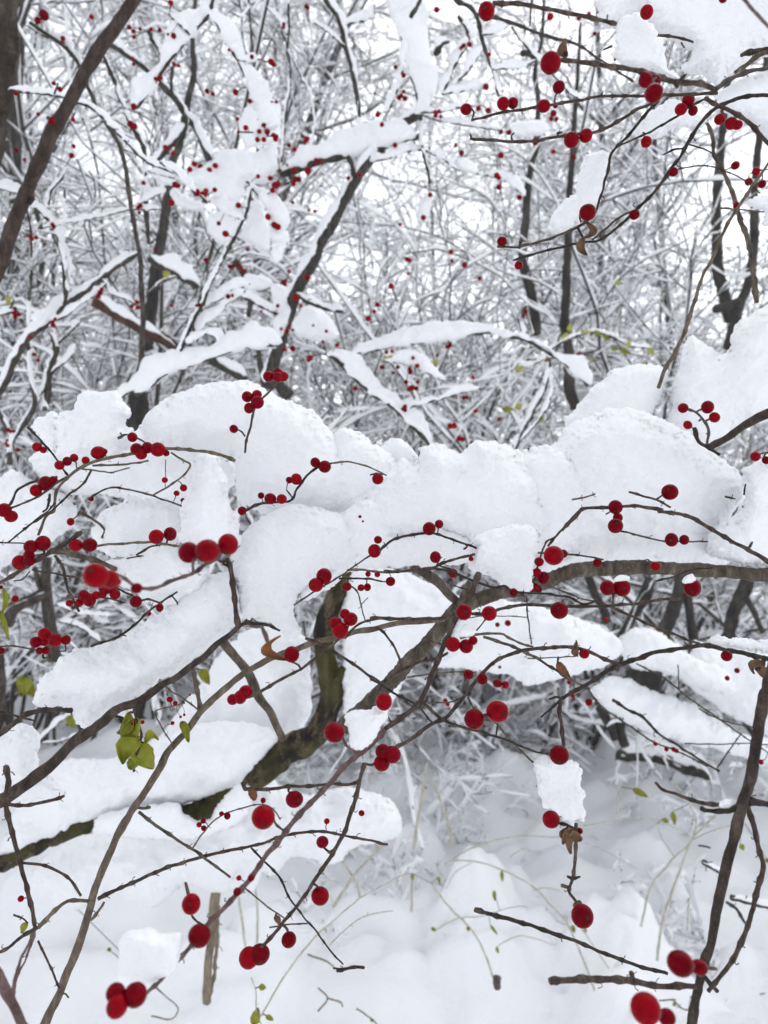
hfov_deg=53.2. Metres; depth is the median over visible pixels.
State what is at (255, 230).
snow clump
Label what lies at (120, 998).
berry branch
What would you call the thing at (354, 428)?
snowy shrub
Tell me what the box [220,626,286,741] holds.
branch
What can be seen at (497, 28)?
snow ridge
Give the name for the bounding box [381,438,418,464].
snow clump
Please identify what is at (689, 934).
snowy weed
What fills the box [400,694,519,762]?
snowy weed
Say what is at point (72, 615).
snowy shrub
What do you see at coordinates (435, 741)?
snowy shrub
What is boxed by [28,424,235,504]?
snow clump
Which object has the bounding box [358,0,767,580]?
bare tree
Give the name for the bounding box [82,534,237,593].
berry branch
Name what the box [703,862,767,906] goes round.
snow ridge
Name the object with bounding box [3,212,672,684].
snowy shrub
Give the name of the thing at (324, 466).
berry branch
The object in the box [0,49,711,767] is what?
snowy shrub
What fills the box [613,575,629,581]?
snow clump
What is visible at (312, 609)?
snowy shrub
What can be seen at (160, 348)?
snowy shrub
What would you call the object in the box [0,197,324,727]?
snowy shrub
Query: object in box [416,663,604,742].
snowy shrub
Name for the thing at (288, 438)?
snow clump
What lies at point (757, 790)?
snowy shrub
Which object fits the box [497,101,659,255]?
berry branch
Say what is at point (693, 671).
snow clump
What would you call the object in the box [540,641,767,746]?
berry branch
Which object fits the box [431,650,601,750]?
snowy shrub
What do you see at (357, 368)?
snow ridge
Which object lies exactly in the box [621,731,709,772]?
snow ridge
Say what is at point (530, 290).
tree
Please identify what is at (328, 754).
snowy shrub
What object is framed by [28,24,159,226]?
snow ridge
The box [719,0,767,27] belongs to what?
branch
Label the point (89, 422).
snow clump
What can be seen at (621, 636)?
snow ridge
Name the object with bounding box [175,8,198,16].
snow clump
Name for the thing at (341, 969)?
branch
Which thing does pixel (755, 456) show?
berry branch
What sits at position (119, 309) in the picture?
snow ridge
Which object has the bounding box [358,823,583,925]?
snowy weed
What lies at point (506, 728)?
snowy shrub
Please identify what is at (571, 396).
tree trunk
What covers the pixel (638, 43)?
snow clump
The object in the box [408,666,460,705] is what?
snowy shrub
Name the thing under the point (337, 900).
weed plant
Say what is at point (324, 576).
berry branch
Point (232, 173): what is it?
snow clump
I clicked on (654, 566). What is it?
berry branch
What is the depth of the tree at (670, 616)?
2.40 m
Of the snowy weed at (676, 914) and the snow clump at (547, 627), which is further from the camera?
the snowy weed at (676, 914)
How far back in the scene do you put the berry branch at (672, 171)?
0.42 m
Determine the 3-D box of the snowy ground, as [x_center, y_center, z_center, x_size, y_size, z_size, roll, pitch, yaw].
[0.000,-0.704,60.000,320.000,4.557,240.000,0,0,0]
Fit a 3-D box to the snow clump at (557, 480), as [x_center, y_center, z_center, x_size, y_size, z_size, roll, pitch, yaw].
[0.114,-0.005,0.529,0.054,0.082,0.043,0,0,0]
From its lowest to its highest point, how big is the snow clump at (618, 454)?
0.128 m
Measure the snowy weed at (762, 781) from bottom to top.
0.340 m
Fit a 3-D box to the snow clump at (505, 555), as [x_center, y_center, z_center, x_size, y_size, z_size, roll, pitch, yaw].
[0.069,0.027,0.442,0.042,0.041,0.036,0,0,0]
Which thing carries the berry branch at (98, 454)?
attached to the berry branch at (27, 559)
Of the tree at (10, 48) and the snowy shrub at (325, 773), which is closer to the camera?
the tree at (10, 48)
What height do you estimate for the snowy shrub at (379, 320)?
3.469 m
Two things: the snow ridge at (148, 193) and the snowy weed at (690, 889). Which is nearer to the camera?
the snow ridge at (148, 193)
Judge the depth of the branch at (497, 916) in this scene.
0.42 m
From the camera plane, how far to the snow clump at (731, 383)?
0.63 m
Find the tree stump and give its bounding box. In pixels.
[595,666,662,747]
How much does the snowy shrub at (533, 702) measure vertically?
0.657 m
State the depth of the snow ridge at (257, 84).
1.10 m
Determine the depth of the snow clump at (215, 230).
1.55 m
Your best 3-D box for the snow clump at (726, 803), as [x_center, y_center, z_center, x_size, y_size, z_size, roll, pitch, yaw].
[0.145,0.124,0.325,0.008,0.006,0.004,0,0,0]
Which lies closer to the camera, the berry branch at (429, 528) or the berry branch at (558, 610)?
the berry branch at (558, 610)
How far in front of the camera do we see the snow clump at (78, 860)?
1.10 m
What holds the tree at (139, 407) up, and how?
on the snowy ground
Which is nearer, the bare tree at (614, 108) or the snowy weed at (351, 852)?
the snowy weed at (351, 852)
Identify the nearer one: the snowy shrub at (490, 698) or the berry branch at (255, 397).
the berry branch at (255, 397)
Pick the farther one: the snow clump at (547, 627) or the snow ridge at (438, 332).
the snow ridge at (438, 332)
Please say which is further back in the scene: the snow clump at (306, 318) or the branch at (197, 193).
the snow clump at (306, 318)
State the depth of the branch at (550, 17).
1.09 m
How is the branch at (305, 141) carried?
on the snowy ground
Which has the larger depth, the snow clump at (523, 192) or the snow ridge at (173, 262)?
the snow ridge at (173, 262)
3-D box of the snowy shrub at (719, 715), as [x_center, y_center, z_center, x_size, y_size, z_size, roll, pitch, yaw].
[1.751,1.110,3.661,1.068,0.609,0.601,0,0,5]
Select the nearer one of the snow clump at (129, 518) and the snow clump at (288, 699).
the snow clump at (129, 518)
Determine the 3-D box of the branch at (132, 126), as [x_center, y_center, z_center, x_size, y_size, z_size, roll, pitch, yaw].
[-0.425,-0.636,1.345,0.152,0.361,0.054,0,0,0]
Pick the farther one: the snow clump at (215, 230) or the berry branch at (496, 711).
the snow clump at (215, 230)
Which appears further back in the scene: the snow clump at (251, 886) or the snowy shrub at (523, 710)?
the snowy shrub at (523, 710)
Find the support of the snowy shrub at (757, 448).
on the snowy ground
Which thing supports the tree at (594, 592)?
on the snowy ground
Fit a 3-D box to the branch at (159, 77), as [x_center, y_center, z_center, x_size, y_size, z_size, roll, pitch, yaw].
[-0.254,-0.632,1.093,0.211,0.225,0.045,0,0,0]
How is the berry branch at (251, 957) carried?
attached to the berry branch at (120, 998)
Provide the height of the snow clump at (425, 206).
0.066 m
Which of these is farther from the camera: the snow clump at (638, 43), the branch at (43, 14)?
the branch at (43, 14)
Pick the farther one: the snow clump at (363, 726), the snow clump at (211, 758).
the snow clump at (211, 758)
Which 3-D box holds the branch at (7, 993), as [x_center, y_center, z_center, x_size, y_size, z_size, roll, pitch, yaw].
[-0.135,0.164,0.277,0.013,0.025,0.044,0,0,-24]
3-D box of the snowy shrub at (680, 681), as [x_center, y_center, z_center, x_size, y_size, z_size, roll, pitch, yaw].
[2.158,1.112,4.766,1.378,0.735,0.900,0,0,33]
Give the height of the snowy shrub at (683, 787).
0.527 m
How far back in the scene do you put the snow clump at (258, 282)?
1.70 m
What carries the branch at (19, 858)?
attached to the bare tree at (14, 166)
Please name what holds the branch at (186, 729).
attached to the berry branch at (251, 957)
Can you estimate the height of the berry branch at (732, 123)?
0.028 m
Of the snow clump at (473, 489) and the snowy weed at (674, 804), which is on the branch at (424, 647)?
the snow clump at (473, 489)
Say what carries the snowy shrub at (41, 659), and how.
on the snowy ground
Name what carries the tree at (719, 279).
on the snowy ground
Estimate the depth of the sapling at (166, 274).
1.89 m
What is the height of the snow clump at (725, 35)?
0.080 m
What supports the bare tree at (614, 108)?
on the snowy ground
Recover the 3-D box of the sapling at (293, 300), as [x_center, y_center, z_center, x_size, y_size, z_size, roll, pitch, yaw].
[0.006,-0.634,1.488,0.587,0.789,0.076,0,0,2]
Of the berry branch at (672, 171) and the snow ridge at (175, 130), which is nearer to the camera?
the berry branch at (672, 171)
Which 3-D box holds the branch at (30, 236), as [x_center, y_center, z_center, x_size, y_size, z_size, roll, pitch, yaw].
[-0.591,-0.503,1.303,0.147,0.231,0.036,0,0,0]
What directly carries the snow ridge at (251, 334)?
on the branch at (292, 349)
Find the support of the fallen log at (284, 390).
on the snowy ground
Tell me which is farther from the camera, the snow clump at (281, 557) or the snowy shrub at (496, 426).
the snowy shrub at (496, 426)
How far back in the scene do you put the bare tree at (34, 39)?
7.98 m
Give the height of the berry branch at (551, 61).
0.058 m
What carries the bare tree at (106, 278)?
on the snowy ground
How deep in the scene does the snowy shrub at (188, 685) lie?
4.16 m
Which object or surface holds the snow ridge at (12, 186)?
attached to the branch at (30, 236)
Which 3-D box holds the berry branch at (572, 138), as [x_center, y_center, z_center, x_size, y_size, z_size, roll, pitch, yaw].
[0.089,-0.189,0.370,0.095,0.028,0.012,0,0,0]
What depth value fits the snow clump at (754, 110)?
0.50 m
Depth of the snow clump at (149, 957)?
0.26 m
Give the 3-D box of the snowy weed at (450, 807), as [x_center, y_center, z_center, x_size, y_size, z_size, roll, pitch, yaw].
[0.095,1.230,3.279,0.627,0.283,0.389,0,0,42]
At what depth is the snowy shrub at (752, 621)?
4.88 m
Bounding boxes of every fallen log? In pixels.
[91,296,177,349]
[147,255,293,399]
[615,748,710,779]
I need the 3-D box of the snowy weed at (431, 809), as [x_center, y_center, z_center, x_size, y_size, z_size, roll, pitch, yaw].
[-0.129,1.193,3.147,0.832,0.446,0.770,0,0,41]
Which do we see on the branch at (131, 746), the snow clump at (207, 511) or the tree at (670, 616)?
the snow clump at (207, 511)
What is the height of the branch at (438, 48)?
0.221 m
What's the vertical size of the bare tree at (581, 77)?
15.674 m
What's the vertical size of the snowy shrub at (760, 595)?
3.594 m
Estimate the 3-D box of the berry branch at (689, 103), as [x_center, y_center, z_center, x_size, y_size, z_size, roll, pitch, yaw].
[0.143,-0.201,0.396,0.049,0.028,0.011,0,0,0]
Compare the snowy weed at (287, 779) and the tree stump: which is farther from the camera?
the snowy weed at (287, 779)
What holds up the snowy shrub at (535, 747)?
on the snowy ground
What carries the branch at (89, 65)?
attached to the bare tree at (14, 166)
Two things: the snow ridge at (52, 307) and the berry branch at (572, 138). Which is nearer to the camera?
the berry branch at (572, 138)
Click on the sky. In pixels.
(747, 144)
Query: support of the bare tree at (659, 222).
on the snowy ground
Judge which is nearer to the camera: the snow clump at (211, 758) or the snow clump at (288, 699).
the snow clump at (211, 758)
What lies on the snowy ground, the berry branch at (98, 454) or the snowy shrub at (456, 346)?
the snowy shrub at (456, 346)
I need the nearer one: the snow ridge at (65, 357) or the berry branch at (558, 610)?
the berry branch at (558, 610)
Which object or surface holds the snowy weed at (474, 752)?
on the snowy ground
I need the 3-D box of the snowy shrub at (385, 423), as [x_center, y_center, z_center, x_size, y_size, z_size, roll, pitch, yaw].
[0.753,0.122,4.289,4.642,2.566,2.022,0,0,-33]
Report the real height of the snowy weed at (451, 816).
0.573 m
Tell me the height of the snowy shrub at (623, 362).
3.150 m
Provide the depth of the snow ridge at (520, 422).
2.08 m
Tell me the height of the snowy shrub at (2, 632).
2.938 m
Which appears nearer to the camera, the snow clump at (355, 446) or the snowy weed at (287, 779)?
the snow clump at (355, 446)
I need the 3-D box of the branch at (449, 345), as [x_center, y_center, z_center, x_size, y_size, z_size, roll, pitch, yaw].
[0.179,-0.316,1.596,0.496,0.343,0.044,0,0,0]
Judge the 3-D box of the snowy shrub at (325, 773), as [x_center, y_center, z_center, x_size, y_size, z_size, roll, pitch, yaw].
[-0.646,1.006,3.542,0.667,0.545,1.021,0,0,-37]
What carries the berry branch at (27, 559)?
attached to the bare tree at (14, 166)
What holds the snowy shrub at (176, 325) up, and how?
on the snowy ground
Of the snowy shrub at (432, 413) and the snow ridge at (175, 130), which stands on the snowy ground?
the snowy shrub at (432, 413)
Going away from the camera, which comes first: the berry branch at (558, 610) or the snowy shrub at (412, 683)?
the berry branch at (558, 610)
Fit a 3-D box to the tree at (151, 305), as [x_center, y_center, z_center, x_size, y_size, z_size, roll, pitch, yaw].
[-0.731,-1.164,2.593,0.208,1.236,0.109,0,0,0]
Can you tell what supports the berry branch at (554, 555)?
attached to the berry branch at (558, 610)
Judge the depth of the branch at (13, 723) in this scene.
0.45 m
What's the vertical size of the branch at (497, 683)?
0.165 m
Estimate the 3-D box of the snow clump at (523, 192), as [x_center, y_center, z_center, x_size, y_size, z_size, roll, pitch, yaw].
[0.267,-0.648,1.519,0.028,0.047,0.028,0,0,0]
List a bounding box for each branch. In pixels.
[0,0,140,282]
[0,144,75,283]
[0,241,139,399]
[0,306,81,464]
[0,426,235,535]
[0,502,179,615]
[0,557,268,744]
[0,558,279,808]
[0,585,70,658]
[0,705,72,736]
[0,765,81,989]
[0,938,31,1023]
[9,81,207,203]
[27,9,174,371]
[37,619,444,1023]
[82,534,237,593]
[89,14,217,171]
[91,591,177,646]
[99,56,181,251]
[106,572,481,1019]
[122,334,295,397]
[131,0,278,147]
[170,174,293,351]
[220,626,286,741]
[227,259,290,387]
[227,609,357,704]
[229,368,287,452]
[238,457,386,514]
[239,744,400,969]
[250,847,364,972]
[266,3,314,161]
[293,515,426,619]
[304,0,375,116]
[305,627,618,764]
[306,329,481,445]
[337,560,767,733]
[344,567,701,644]
[351,276,588,440]
[374,0,538,126]
[379,520,476,577]
[443,617,767,773]
[453,0,634,116]
[460,80,717,120]
[469,92,665,147]
[474,907,667,974]
[478,0,653,25]
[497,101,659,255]
[513,93,767,269]
[531,484,767,591]
[540,38,767,102]
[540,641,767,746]
[542,810,593,928]
[548,663,767,1023]
[593,559,712,581]
[603,34,767,73]
[615,96,707,147]
[657,162,767,388]
[678,401,767,455]
[698,845,767,923]
[703,96,767,145]
[705,122,767,302]
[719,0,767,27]
[750,451,767,463]
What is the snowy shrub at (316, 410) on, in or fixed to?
on the snowy ground
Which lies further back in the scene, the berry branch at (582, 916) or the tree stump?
the tree stump
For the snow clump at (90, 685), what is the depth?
0.46 m
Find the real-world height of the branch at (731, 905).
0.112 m
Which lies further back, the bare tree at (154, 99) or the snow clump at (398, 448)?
the bare tree at (154, 99)
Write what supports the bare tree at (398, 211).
on the snowy ground
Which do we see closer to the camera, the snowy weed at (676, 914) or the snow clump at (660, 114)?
the snow clump at (660, 114)
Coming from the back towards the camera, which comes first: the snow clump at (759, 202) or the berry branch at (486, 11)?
the snow clump at (759, 202)
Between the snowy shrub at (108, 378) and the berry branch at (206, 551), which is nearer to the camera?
the berry branch at (206, 551)
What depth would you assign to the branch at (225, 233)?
1.19 m
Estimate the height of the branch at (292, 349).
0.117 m
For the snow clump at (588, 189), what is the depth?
0.41 m
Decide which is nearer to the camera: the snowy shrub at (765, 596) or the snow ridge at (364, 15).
the snow ridge at (364, 15)
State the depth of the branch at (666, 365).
0.50 m
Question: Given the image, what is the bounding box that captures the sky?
[1,0,767,468]
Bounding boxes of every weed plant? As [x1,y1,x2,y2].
[79,910,691,1023]
[238,763,452,946]
[250,873,409,1023]
[410,817,691,990]
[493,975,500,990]
[617,779,767,960]
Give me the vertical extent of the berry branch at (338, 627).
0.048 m
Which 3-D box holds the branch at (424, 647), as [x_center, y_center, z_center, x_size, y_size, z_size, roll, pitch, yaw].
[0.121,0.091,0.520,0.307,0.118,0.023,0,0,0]
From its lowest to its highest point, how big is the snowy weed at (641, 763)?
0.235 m
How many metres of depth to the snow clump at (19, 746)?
0.49 m
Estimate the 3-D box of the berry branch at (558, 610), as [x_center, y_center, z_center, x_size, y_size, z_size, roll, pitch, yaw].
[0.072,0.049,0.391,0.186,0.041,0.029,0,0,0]
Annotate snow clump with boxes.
[0,469,76,570]
[0,720,277,854]
[0,723,64,803]
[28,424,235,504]
[30,411,58,453]
[30,780,401,911]
[31,308,44,322]
[31,572,242,728]
[56,390,133,466]
[91,494,180,557]
[91,783,251,839]
[106,545,209,607]
[114,927,182,988]
[140,380,344,514]
[151,173,177,185]
[158,626,312,737]
[169,188,204,210]
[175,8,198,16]
[176,453,241,545]
[185,142,278,202]
[207,210,244,244]
[229,870,260,894]
[231,503,356,639]
[239,103,281,148]
[241,196,270,251]
[243,273,271,291]
[270,283,286,306]
[291,305,339,341]
[297,528,470,601]
[333,427,396,512]
[339,498,391,554]
[341,568,458,713]
[344,706,387,750]
[347,440,545,555]
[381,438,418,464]
[417,192,433,223]
[432,599,623,685]
[455,157,477,173]
[458,624,475,636]
[467,523,538,591]
[507,120,549,136]
[513,173,525,196]
[522,444,585,561]
[533,407,744,571]
[533,755,585,825]
[549,150,609,234]
[564,363,667,426]
[590,675,767,763]
[593,0,767,85]
[613,12,679,78]
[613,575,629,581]
[621,626,736,695]
[634,99,708,139]
[667,304,767,447]
[682,574,695,583]
[690,640,767,735]
[706,459,767,567]
[706,635,767,653]
[713,70,767,139]
[718,799,735,808]
[744,194,767,226]
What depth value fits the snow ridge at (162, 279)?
1.88 m
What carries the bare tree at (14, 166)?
on the snowy ground
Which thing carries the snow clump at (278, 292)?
hanging from the sapling at (293, 300)
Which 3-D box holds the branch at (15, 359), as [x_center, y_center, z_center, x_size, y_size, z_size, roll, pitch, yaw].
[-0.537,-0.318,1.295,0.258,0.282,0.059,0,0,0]
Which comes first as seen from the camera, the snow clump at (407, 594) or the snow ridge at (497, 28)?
the snow clump at (407, 594)
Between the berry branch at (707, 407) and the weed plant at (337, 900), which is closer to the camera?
the berry branch at (707, 407)
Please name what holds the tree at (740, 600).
on the snowy ground
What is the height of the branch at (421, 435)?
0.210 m
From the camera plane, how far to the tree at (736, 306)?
3.41 m
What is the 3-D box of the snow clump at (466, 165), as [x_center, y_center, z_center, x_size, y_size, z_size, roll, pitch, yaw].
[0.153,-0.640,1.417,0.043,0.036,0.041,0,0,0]
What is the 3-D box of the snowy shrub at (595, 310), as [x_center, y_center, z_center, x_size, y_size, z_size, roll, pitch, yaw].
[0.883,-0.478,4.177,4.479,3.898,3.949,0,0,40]
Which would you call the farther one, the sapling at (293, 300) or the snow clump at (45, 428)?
the sapling at (293, 300)
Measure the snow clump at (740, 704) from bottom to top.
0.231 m
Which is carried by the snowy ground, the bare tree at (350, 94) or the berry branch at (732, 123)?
the bare tree at (350, 94)
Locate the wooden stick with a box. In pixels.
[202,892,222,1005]
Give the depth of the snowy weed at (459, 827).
3.00 m
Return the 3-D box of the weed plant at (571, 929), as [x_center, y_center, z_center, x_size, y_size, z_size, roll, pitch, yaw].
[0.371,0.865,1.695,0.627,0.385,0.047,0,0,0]
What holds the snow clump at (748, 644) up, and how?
attached to the berry branch at (757, 664)
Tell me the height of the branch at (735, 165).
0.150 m
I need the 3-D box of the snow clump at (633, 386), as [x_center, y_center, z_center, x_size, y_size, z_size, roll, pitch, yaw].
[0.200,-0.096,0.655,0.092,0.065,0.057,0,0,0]
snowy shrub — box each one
[0,0,598,745]
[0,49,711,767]
[0,66,461,729]
[0,100,672,759]
[0,159,374,730]
[0,171,390,626]
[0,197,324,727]
[0,269,322,719]
[0,309,532,848]
[0,353,222,713]
[1,477,89,689]
[2,292,495,761]
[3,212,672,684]
[75,323,764,737]
[157,693,355,787]
[160,622,341,710]
[168,688,349,768]
[193,216,762,707]
[220,375,487,627]
[242,345,734,682]
[245,190,567,664]
[270,179,761,736]
[279,681,487,790]
[310,668,496,787]
[319,30,767,731]
[356,712,543,816]
[379,696,461,763]
[401,655,495,747]
[404,233,766,691]
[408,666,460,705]
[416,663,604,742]
[422,448,767,730]
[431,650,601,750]
[434,424,767,799]
[438,411,560,596]
[438,675,595,756]
[460,188,767,703]
[492,670,665,752]
[513,667,726,764]
[541,292,767,639]
[544,319,763,631]
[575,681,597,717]
[605,728,737,825]
[628,701,744,771]
[659,336,767,637]
[665,696,767,836]
[668,676,742,733]
[673,629,717,716]
[677,620,759,705]
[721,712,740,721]
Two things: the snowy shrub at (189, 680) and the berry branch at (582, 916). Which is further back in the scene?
the snowy shrub at (189, 680)
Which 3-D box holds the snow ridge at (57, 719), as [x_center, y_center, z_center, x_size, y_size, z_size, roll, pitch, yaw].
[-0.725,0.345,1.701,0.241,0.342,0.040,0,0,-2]
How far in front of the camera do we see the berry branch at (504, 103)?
0.38 m
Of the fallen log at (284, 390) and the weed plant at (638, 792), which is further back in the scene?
the fallen log at (284, 390)
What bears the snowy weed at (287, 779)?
on the snowy ground
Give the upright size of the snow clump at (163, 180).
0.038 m
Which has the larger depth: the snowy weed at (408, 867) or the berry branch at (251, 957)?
the snowy weed at (408, 867)
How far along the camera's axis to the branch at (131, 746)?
0.45 m
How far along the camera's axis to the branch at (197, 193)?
1.01 m
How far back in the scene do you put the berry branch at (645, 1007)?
0.32 m
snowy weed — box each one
[275,755,348,793]
[281,724,403,784]
[290,852,424,946]
[303,752,329,794]
[337,774,459,814]
[344,784,453,871]
[350,752,481,856]
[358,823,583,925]
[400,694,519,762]
[400,742,500,887]
[401,682,527,754]
[402,794,530,868]
[446,694,525,761]
[518,679,605,753]
[609,854,765,994]
[613,849,693,957]
[638,762,714,784]
[648,778,717,838]
[664,906,728,1005]
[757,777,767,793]
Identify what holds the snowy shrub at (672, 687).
on the snowy ground
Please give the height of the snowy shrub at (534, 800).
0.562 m
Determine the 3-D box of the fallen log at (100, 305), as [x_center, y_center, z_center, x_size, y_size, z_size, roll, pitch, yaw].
[-0.782,-0.593,2.397,0.276,0.177,0.073,0,0,0]
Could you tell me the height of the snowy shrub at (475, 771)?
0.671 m
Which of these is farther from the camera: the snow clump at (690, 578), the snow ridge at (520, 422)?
the snow ridge at (520, 422)
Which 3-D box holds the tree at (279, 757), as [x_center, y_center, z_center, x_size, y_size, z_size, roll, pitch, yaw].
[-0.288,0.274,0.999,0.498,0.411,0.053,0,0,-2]
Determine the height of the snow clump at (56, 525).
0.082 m
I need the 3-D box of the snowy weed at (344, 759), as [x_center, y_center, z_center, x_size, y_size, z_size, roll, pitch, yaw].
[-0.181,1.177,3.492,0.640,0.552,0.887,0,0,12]
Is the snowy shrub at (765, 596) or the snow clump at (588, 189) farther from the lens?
the snowy shrub at (765, 596)
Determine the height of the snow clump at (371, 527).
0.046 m
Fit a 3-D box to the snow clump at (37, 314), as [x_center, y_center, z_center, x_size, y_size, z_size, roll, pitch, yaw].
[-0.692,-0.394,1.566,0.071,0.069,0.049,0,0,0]
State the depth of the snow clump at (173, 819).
0.94 m
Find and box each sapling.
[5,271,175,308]
[241,23,538,389]
[384,258,654,448]
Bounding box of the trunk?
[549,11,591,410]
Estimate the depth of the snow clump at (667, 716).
1.45 m
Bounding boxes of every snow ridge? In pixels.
[0,166,73,283]
[0,241,135,386]
[0,308,80,463]
[4,592,110,742]
[8,85,207,201]
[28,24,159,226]
[99,295,174,345]
[100,54,181,241]
[113,29,213,166]
[117,320,281,396]
[130,0,280,150]
[148,253,246,375]
[150,275,176,289]
[176,180,289,350]
[240,0,520,382]
[267,0,315,158]
[309,0,374,123]
[326,348,480,443]
[352,317,592,440]
[385,0,484,110]
[446,315,652,448]
[462,0,583,101]
[619,579,653,639]
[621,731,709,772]
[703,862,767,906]
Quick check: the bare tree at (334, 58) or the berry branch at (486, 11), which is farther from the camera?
the bare tree at (334, 58)
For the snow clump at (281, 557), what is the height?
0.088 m
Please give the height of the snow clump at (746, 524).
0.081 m
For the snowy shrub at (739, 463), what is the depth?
4.90 m
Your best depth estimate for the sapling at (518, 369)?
2.09 m
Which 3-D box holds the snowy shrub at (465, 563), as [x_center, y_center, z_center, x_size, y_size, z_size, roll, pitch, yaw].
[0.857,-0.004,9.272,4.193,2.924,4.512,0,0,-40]
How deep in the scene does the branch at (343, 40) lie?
1.55 m
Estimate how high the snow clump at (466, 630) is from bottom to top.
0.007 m
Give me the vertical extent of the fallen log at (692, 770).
0.132 m
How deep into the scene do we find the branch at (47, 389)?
1.39 m
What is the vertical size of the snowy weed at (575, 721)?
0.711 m
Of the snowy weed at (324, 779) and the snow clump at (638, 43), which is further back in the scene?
the snowy weed at (324, 779)
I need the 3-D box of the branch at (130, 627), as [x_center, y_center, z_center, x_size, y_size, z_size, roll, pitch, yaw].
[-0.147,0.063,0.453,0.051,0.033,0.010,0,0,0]
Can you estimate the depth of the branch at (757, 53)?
0.44 m
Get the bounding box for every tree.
[0,0,22,165]
[0,0,484,690]
[0,0,585,464]
[0,104,136,473]
[0,572,351,872]
[1,0,275,566]
[2,0,376,488]
[40,192,212,398]
[44,0,511,534]
[127,391,149,430]
[138,0,197,350]
[201,0,618,572]
[352,0,767,614]
[355,0,767,630]
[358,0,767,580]
[434,0,744,455]
[518,0,544,336]
[584,576,655,639]
[655,575,698,653]
[711,83,731,322]
[712,57,767,349]
[720,579,765,647]
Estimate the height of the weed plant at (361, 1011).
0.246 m
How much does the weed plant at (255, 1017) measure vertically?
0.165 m
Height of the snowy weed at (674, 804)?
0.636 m
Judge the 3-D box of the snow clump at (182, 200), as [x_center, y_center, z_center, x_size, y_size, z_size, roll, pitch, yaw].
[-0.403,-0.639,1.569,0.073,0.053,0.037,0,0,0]
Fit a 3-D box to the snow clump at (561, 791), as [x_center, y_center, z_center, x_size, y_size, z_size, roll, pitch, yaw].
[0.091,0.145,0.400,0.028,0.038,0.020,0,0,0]
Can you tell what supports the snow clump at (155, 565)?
on the berry branch at (27, 559)
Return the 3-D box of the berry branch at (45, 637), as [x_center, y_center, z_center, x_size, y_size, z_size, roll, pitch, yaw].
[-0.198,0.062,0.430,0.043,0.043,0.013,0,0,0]
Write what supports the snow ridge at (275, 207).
attached to the branch at (225, 233)
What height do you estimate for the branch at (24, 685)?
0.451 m
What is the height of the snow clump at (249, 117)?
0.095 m
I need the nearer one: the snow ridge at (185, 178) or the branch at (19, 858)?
the branch at (19, 858)
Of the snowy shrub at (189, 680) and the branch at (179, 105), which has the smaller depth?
the branch at (179, 105)
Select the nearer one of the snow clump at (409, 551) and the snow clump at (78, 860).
the snow clump at (409, 551)
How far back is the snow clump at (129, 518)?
0.50 m
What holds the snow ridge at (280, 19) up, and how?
attached to the branch at (305, 141)
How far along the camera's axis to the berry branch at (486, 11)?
0.31 m
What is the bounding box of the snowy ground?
[0,501,767,1023]
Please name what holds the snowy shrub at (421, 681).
on the snowy ground
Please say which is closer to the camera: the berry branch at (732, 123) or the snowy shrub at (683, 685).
the berry branch at (732, 123)
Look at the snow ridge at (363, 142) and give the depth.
1.49 m
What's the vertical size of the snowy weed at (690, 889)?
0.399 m
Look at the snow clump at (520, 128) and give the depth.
1.50 m
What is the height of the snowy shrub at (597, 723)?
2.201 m
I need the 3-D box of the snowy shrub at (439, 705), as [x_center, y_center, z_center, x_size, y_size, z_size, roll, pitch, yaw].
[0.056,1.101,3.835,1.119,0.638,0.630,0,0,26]
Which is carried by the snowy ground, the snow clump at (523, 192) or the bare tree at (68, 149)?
the bare tree at (68, 149)

